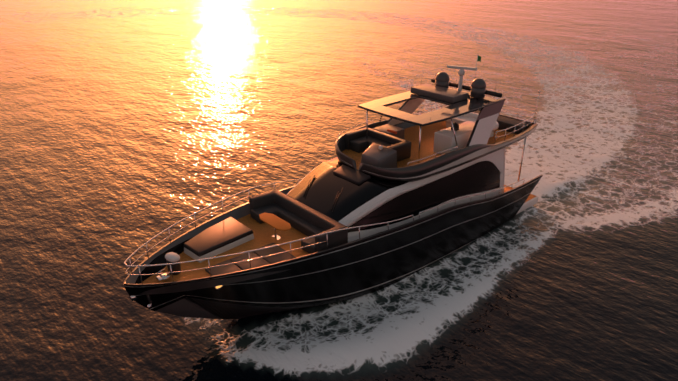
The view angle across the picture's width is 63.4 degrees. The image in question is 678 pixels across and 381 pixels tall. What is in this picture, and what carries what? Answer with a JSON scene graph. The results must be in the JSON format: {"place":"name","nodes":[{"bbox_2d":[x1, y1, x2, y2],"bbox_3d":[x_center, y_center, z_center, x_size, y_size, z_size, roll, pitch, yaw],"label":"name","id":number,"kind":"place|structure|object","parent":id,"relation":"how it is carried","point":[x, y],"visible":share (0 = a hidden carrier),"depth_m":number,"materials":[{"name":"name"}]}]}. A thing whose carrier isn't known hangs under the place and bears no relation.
{"place":"outdoors","nodes":[
{"label":"outdoors","id":0,"kind":"place"},
{"bbox_2d":[0,0,677,380],"bbox_3d":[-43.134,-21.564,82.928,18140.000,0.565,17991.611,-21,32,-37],"label":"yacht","id":1,"kind":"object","parent":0,"point":[128,128],"depth_m":39.12,"materials":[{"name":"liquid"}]},
{"bbox_2d":[124,175,542,318],"bbox_3d":[1.224,2.313,27.996,23.998,5.124,6.706,-21,32,-37],"label":"hull","id":2,"kind":"object","parent":1,"relation":"in","point":[361,266],"visible":0.71,"depth_m":23.38,"materials":[{"name":"black paint"}]},
{"bbox_2d":[129,296,152,308],"bbox_3d":[-7.287,3.901,20.274,0.729,0.827,0.722,4,25,8],"label":"anchor","id":3,"kind":"object","parent":2,"relation":"on","point":[132,298],"visible":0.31,"depth_m":20.10,"materials":[{"name":"silver metal"}]},
{"bbox_2d":[156,274,170,282],"bbox_3d":[-6.627,3.318,20.701,0.450,0.228,0.342,-21,32,-37],"label":"cleat","id":4,"kind":"object","parent":2,"relation":"on","point":[159,279],"visible":0.71,"depth_m":20.57,"materials":[{"name":"silver metal"}]},
{"bbox_2d":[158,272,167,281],"bbox_3d":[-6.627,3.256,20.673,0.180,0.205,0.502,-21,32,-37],"label":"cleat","id":5,"kind":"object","parent":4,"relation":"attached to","point":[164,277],"visible":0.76,"depth_m":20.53,"materials":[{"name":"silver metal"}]},
{"bbox_2d":[166,260,180,274],"bbox_3d":[-6.371,2.889,21.179,0.480,0.627,0.547,-21,32,-37],"label":"windlass","id":6,"kind":"object","parent":2,"relation":"on","point":[176,268],"visible":0.46,"depth_m":21.00,"materials":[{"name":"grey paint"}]},
{"bbox_2d":[165,252,179,261],"bbox_3d":[-6.371,2.553,21.024,0.540,0.384,0.616,-21,32,-37],"label":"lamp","id":7,"kind":"object","parent":6,"relation":"on","point":[172,257],"visible":1,"depth_m":20.83,"materials":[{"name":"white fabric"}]},
{"bbox_2d":[184,234,253,262],"bbox_3d":[-5.250,2.119,23.406,2.890,0.346,2.094,-21,32,-37],"label":"sunbed base","id":8,"kind":"object","parent":2,"relation":"on","point":[218,251],"visible":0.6,"depth_m":22.57,"materials":[{"name":"plastic"}]},
{"bbox_2d":[184,217,252,256],"bbox_3d":[-5.248,1.910,23.309,2.868,0.248,2.072,-21,32,-37],"label":"sunpad cushion","id":9,"kind":"object","parent":8,"relation":"on","point":[229,230],"visible":1,"depth_m":23.07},
{"bbox_2d":[205,260,240,275],"bbox_3d":[-4.371,3.161,21.240,1.060,0.136,1.391,-21,32,-37],"label":"deck hatch","id":10,"kind":"object","parent":2,"relation":"on","point":[223,269],"visible":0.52,"depth_m":21.35,"materials":[{"name":"grey"}]},
{"bbox_2d":[230,252,269,269],"bbox_3d":[-3.450,2.926,21.815,1.060,0.140,1.697,-21,32,-37],"label":"deck hatch","id":11,"kind":"object","parent":2,"relation":"on","point":[245,265],"visible":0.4,"depth_m":21.89,"materials":[{"name":"grey"}]},
{"bbox_2d":[124,178,413,283],"bbox_3d":[-3.170,1.495,23.280,11.839,1.191,6.480,-21,32,-37],"label":"bow rail","id":12,"kind":"object","parent":2,"relation":"on","point":[170,264],"visible":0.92,"depth_m":21.15,"materials":[{"name":"silver metal"}]},
{"bbox_2d":[253,243,296,263],"bbox_3d":[-2.549,2.685,22.413,1.060,0.143,1.943,-21,32,-37],"label":"deck hatch","id":13,"kind":"object","parent":2,"relation":"on","point":[276,258],"visible":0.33,"depth_m":22.44,"materials":[{"name":"grey"}]},
{"bbox_2d":[259,213,290,230],"bbox_3d":[-2.758,1.335,23.613,0.700,0.051,1.938,-21,32,-37],"label":"table top","id":14,"kind":"object","parent":2,"relation":"on","point":[275,221],"visible":1,"depth_m":23.56,"materials":[{"name":"brown wood"}]},
{"bbox_2d":[251,203,324,253],"bbox_3d":[-2.012,1.611,24.477,1.596,0.514,4.893,-21,32,-37],"label":"sofa seat","id":15,"kind":"object","parent":2,"relation":"on","point":[302,225],"visible":0.54,"depth_m":24.64,"materials":[{"name":"grey leather"}]},
{"bbox_2d":[250,190,347,251],"bbox_3d":[-1.902,1.347,24.464,1.600,1.017,5.127,-21,32,-37],"label":"sofa backrest","id":16,"kind":"object","parent":2,"relation":"on","point":[311,215],"visible":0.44,"depth_m":24.21,"materials":[{"name":"grey"}]},
{"bbox_2d":[298,148,504,242],"bbox_3d":[3.009,-0.298,28.561,12.000,2.982,5.663,-21,32,-37],"label":"cabin","id":17,"kind":"object","parent":2,"relation":"on","point":[497,158],"visible":0.21,"depth_m":25.75,"materials":[{"name":"white"}]},
{"bbox_2d":[287,161,388,220],"bbox_3d":[-0.320,0.028,25.422,2.947,1.023,4.413,-21,32,-37],"label":"windshield","id":18,"kind":"object","parent":17,"relation":"on","point":[327,185],"visible":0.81,"depth_m":25.12,"materials":[{"name":"black glass"}]},
{"bbox_2d":[303,175,343,211],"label":"windshield wipers","id":19,"kind":"object","parent":18,"relation":"on","point":[335,198],"visible":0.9,"depth_m":25.03,"materials":[{"name":"black rubber"}]},
{"bbox_2d":[333,165,370,184],"bbox_3d":[0.572,-0.740,25.950,0.750,0.288,1.927,-21,32,-37],"label":"brow pad","id":20,"kind":"object","parent":18,"relation":"on","point":[351,174],"visible":0.94,"depth_m":25.80,"materials":[{"name":"grey"}]},
{"bbox_2d":[286,159,500,226],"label":"arch trim","id":21,"kind":"structure","parent":17,"relation":"attached to","point":[356,218],"depth_m":24.53,"materials":[{"name":"white"}]},
{"bbox_2d":[348,161,499,232],"bbox_3d":[2.990,-0.398,28.496,11.050,2.050,5.539,-21,32,-37],"label":"side glass","id":22,"kind":"object","parent":17,"relation":"attached to","point":[481,176],"visible":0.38,"depth_m":26.42,"materials":[{"name":"black glass"}]},
{"bbox_2d":[335,110,537,182],"bbox_3d":[5.260,-2.913,29.584,11.750,1.021,5.980,-21,32,-37],"label":"flybridge","id":23,"kind":"object","parent":17,"relation":"on","point":[404,171],"visible":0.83,"depth_m":27.33,"materials":[{"name":"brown wood"}]},
{"bbox_2d":[350,136,392,152],"bbox_3d":[1.859,-2.133,28.015,1.250,0.524,2.508,-21,32,-37],"label":"seat cushion","id":24,"kind":"object","parent":23,"relation":"on","point":[359,145],"visible":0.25,"depth_m":28.24,"materials":[{"name":"grey leather"}]},
{"bbox_2d":[344,127,410,161],"bbox_3d":[1.934,-2.306,28.009,1.650,0.844,3.192,-21,32,-37],"label":"sofa backrest","id":25,"kind":"object","parent":23,"relation":"on","point":[401,147],"visible":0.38,"depth_m":28.07,"materials":[{"name":"grey dark leather"}]},
{"bbox_2d":[361,143,396,167],"bbox_3d":[1.826,-1.530,26.152,1.091,0.982,1.671,-21,32,-37],"label":"helm console","id":26,"kind":"object","parent":23,"relation":"on","point":[373,154],"visible":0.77,"depth_m":25.80,"materials":[{"name":"grey paint"}]},
{"bbox_2d":[373,124,404,138],"bbox_3d":[2.648,-2.958,29.511,1.200,0.775,1.254,-21,32,-37],"label":"wet bar","id":27,"kind":"object","parent":23,"relation":"on","point":[398,130],"visible":0.48,"depth_m":29.24,"materials":[{"name":"grey paint"}]},
{"bbox_2d":[418,126,420,162],"bbox_3d":[3.799,-2.191,25.859,0.120,2.248,0.080,-21,32,-37],"label":"support pole","id":28,"kind":"object","parent":23,"relation":"on","point":[419,145],"visible":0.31,"depth_m":25.84,"materials":[{"name":"silver metal"}]},
{"bbox_2d":[337,90,540,180],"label":"fly rails","id":29,"kind":"object","parent":23,"relation":"on","point":[495,135],"visible":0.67,"depth_m":30.87,"materials":[{"name":"silver metal"}]},
{"bbox_2d":[386,84,504,146],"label":"arch blades","id":30,"kind":"object","parent":23,"relation":"on","point":[482,130],"visible":0.44,"depth_m":27.96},
{"bbox_2d":[358,88,501,126],"bbox_3d":[4.572,-4.466,28.191,6.400,0.170,4.558,-21,32,-37],"label":"hardtop","id":31,"kind":"object","parent":30,"relation":"on","point":[451,110],"visible":0.77,"depth_m":27.18,"materials":[{"name":"grey paint"}]},
{"bbox_2d":[366,110,367,138],"bbox_3d":[1.438,-3.288,28.249,0.120,2.248,0.080,-21,32,-37],"label":"support pole","id":32,"kind":"object","parent":31,"relation":"attached to","point":[366,124],"visible":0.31,"depth_m":28.18,"materials":[{"name":"silver metal"}]},
{"bbox_2d":[410,83,468,102],"bbox_3d":[5.309,-5.188,29.178,1.350,0.319,2.850,-21,32,-37],"label":"roof cover","id":33,"kind":"object","parent":31,"relation":"on","point":[440,93],"visible":1,"depth_m":28.80,"materials":[{"name":"grey paint"}]},
{"bbox_2d":[451,119,457,145],"bbox_3d":[5.519,-2.836,26.377,0.587,1.527,0.060,17,30,33],"label":"support pole","id":34,"kind":"object","parent":31,"relation":"attached to","point":[454,132],"visible":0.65,"depth_m":26.36,"materials":[{"name":"silver metal"}]},
{"bbox_2d":[435,72,485,98],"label":"satellite domes","id":35,"kind":"structure","parent":31,"relation":"on","point":[478,86],"depth_m":28.70,"materials":[{"name":"grey plastic"}]},
{"bbox_2d":[421,44,500,96],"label":"antennas","id":36,"kind":"object","parent":31,"relation":"on","point":[475,71],"visible":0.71,"depth_m":28.99,"materials":[{"name":"silver metal"}]},
{"bbox_2d":[447,65,476,90],"bbox_3d":[6.507,-5.899,29.360,1.634,1.459,0.336,15,28,29],"label":"radar","id":37,"kind":"object","parent":31,"relation":"on","point":[461,72],"visible":0.83,"depth_m":29.13,"materials":[{"name":"white"}]},
{"bbox_2d":[431,78,501,97],"bbox_3d":[6.863,-5.609,29.930,0.200,0.228,4.560,-21,32,-37],"label":"awning roll","id":38,"kind":"object","parent":31,"relation":"attached to","point":[487,92],"visible":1,"depth_m":29.67,"materials":[{"name":"black fabric"}]},
{"bbox_2d":[433,84,504,120],"bbox_3d":[6.210,-4.869,29.625,2.795,0.588,4.863,-21,32,-37],"label":"arch band","id":39,"kind":"object","parent":30,"relation":"attached to","point":[491,110],"visible":0.5,"depth_m":28.05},
{"bbox_2d":[433,121,474,154],"bbox_3d":[6.305,-2.705,28.604,2.900,1.072,1.140,-21,32,-37],"label":"wet bar","id":40,"kind":"object","parent":23,"relation":"on","point":[444,139],"visible":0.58,"depth_m":27.83,"materials":[{"name":"white"}]},
{"bbox_2d":[451,122,458,130],"bbox_3d":[5.932,-3.250,28.070,0.394,0.502,0.427,-21,32,-37],"label":"sculpture","id":41,"kind":"object","parent":40,"relation":"on","point":[456,126],"visible":0.84,"depth_m":27.93,"materials":[{"name":"black metal"}]},
{"bbox_2d":[446,116,493,136],"bbox_3d":[7.474,-3.693,31.413,1.700,0.524,3.078,-21,32,-37],"label":"spa body","id":42,"kind":"object","parent":23,"relation":"on","point":[448,125],"visible":0.19,"depth_m":31.66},
{"bbox_2d":[445,112,498,130],"bbox_3d":[7.474,-3.973,31.284,2.100,0.434,3.534,-21,32,-37],"label":"spa rim","id":43,"kind":"object","parent":23,"relation":"on","point":[469,115],"visible":0.29,"depth_m":31.02,"materials":[{"name":"white plastic"}]},
{"bbox_2d":[473,110,527,133],"bbox_3d":[8.887,-4.207,32.573,1.000,0.490,4.777,-21,32,-37],"label":"aft lounge","id":44,"kind":"object","parent":23,"relation":"on","point":[504,122],"visible":0.23,"depth_m":31.25,"materials":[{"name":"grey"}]},
{"bbox_2d":[419,179,523,217],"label":"side rails","id":45,"kind":"object","parent":2,"relation":"on","point":[468,196],"visible":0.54,"depth_m":27.43,"materials":[{"name":"silver metal"}]},
{"bbox_2d":[506,185,538,214],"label":"swim platform","id":46,"kind":"structure","parent":2,"relation":"attached to","point":[530,203],"depth_m":33.45,"materials":[{"name":"white"}]},
{"bbox_2d":[504,185,535,202],"bbox_3d":[9.371,-0.078,34.947,2.900,0.014,5.358,-21,32,-37],"label":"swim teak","id":47,"kind":"object","parent":46,"relation":"on","point":[531,196],"visible":0.07,"depth_m":33.95,"materials":[{"name":"brown wood"}]}
]}

